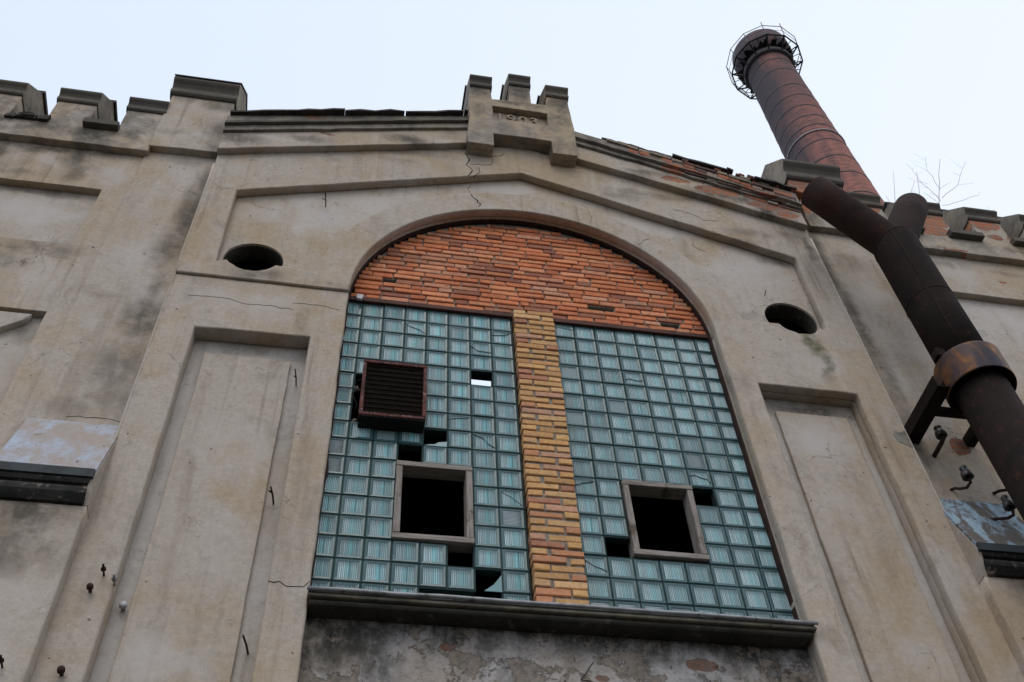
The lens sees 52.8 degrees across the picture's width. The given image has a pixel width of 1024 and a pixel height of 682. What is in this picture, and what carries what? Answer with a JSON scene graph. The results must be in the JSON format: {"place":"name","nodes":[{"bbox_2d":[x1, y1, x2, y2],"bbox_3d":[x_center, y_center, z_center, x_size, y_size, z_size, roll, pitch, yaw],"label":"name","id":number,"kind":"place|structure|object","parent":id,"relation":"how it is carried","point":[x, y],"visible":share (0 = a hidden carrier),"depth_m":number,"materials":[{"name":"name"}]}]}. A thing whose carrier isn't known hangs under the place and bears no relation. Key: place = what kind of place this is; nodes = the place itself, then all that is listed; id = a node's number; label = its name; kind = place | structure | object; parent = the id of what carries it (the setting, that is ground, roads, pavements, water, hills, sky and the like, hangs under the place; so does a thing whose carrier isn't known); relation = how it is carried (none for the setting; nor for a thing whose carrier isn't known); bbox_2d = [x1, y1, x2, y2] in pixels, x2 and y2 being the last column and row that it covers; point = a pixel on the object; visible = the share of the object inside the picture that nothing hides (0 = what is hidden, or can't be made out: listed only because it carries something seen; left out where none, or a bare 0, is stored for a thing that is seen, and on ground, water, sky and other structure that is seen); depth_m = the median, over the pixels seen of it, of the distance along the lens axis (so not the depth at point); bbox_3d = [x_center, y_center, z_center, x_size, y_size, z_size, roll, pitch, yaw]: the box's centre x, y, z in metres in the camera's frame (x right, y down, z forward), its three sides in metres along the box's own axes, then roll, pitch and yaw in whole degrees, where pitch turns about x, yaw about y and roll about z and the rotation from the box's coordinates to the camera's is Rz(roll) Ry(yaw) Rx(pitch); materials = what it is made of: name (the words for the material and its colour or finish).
{"place":"outdoors","nodes":[
{"label":"outdoors","id":0,"kind":"place"},
{"bbox_2d":[0,73,1023,681],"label":"factory building","id":1,"kind":"structure","parent":0,"point":[672,443],"depth_m":8.72,"materials":[{"name":"plaster"},{"name":"brick"},{"name":"glass"}]},
{"bbox_2d":[0,654,3,667],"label":"iron bolt","id":2,"kind":"object","parent":1,"relation":"attached to","point":[1,660],"visible":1,"depth_m":5.88,"materials":[{"name":"black metal"}]},
{"bbox_2d":[57,665,64,675],"bbox_3d":[-2.645,1.937,6.056,0.048,0.048,0.063,6,-52,-8],"label":"iron bolt","id":3,"kind":"object","parent":1,"relation":"attached to","point":[60,670],"visible":1,"depth_m":6.04,"materials":[{"name":"brown metal"}]},
{"bbox_2d":[86,583,93,592],"bbox_3d":[-2.667,1.561,6.523,0.044,0.044,0.063,6,-52,-8],"label":"iron bolt","id":4,"kind":"object","parent":1,"relation":"attached to","point":[89,587],"visible":1,"depth_m":6.50,"materials":[{"name":"brown metal"}]},
{"bbox_2d":[101,563,105,575],"bbox_3d":[-2.621,1.469,6.620,0.036,0.036,0.101,6,-52,-8],"label":"iron bolt","id":5,"kind":"object","parent":1,"relation":"attached to","point":[103,568],"visible":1,"depth_m":6.60,"materials":[{"name":"black metal"}]},
{"bbox_2d":[111,573,116,585],"bbox_3d":[-2.542,1.527,6.595,0.036,0.036,0.101,6,-52,-8],"label":"iron bolt","id":6,"kind":"object","parent":1,"relation":"attached to","point":[114,579],"visible":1,"depth_m":6.58,"materials":[{"name":"metal"}]},
{"bbox_2d":[119,601,126,610],"bbox_3d":[-2.501,1.706,6.636,0.052,0.051,0.063,6,-52,-8],"label":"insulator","id":7,"kind":"object","parent":1,"relation":"attached to","point":[122,605],"visible":1,"depth_m":6.62,"materials":[{"name":"ceramic"}]},
{"bbox_2d":[242,635,248,654],"bbox_3d":[-1.678,1.920,6.509,0.018,0.022,0.194,-2,-51,-2],"label":"iron spike","id":8,"kind":"object","parent":1,"relation":"attached to","point":[246,645],"visible":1,"depth_m":6.50,"materials":[{"name":"black metal"}]},
{"bbox_2d":[268,486,273,503],"bbox_3d":[-1.747,1.126,7.491,0.033,0.012,0.192,-2,-51,-2],"label":"iron spike","id":9,"kind":"object","parent":1,"relation":"attached to","point":[271,491],"visible":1,"depth_m":7.47,"materials":[{"name":"brown metal"}]},
{"bbox_2d":[356,294,362,300],"bbox_3d":[-1.416,-0.405,9.587,0.063,0.070,0.028,6,-52,-8],"label":"foam scrap","id":10,"kind":"object","parent":1,"relation":"attached to","point":[359,297],"visible":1,"depth_m":9.57,"materials":[{"name":"white plastic"}]},
{"bbox_2d":[351,359,427,451],"bbox_3d":[-1.045,0.545,8.652,0.618,0.690,0.399,6,-52,-8],"label":"ventilation unit","id":11,"kind":"object","parent":1,"relation":"attached to","point":[393,396],"visible":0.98,"depth_m":8.49,"materials":[{"name":"red paint"}]},
{"bbox_2d":[311,302,531,600],"bbox_3d":[-0.723,0.867,8.319,1.612,3.612,0.094,6,-52,-8],"label":"glass block window","id":12,"kind":"structure","parent":1,"relation":"in","point":[479,424],"depth_m":8.20,"materials":[{"name":"teal glass"}]},
{"bbox_2d":[555,324,793,619],"bbox_3d":[1.246,1.074,8.600,1.612,3.612,0.094,6,-52,-8],"label":"glass block window","id":13,"kind":"structure","parent":1,"relation":"in","point":[639,407],"depth_m":8.59,"materials":[{"name":"teal glass"}]},
{"bbox_2d":[801,176,1023,519],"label":"exhaust pipe","id":14,"kind":"object","parent":1,"relation":"attached to","point":[973,381],"visible":1,"depth_m":9.15,"materials":[{"name":"metal"}]},
{"bbox_2d":[932,424,947,457],"bbox_3d":[3.755,0.882,9.101,0.100,0.216,0.252,6,-52,-8],"label":"insulator","id":15,"kind":"object","parent":1,"relation":"attached to","point":[940,433],"visible":1,"depth_m":9.05,"materials":[{"name":"metal"}]},
{"bbox_2d":[909,155,980,208],"bbox_3d":[6.118,-2.004,14.249,1.180,2.329,0.146,6,-52,-8],"label":"sapling","id":16,"kind":"object","parent":1,"relation":"on","point":[944,185],"visible":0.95,"depth_m":14.42,"materials":[{"name":"brown plant"}]},
{"bbox_2d":[950,465,973,490],"bbox_3d":[3.798,1.192,8.722,0.099,0.198,0.271,13,-53,-14],"label":"insulator","id":17,"kind":"object","parent":1,"relation":"attached to","point":[966,474],"visible":1,"depth_m":8.66,"materials":[{"name":"ceramic"}]},
{"bbox_2d":[992,488,1006,494],"bbox_3d":[4.186,1.262,8.803,0.210,0.101,0.044,-38,-59,24],"label":"insulator","id":18,"kind":"object","parent":1,"relation":"attached to","point":[999,491],"visible":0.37,"depth_m":8.80,"materials":[{"name":"metal"}]},
{"bbox_2d":[990,494,1015,520],"bbox_3d":[3.996,1.391,8.418,0.099,0.218,0.254,29,-58,-24],"label":"insulator","id":19,"kind":"object","parent":1,"relation":"attached to","point":[1008,504],"visible":0.96,"depth_m":8.37,"materials":[{"name":"ceramic"}]},
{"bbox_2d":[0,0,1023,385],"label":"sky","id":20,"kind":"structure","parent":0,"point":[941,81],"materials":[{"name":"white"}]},
{"bbox_2d":[726,22,883,204],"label":"factory chimney","id":21,"kind":"object","parent":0,"point":[802,127],"visible":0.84,"depth_m":43.95,"materials":[{"name":"brick"}]}
]}

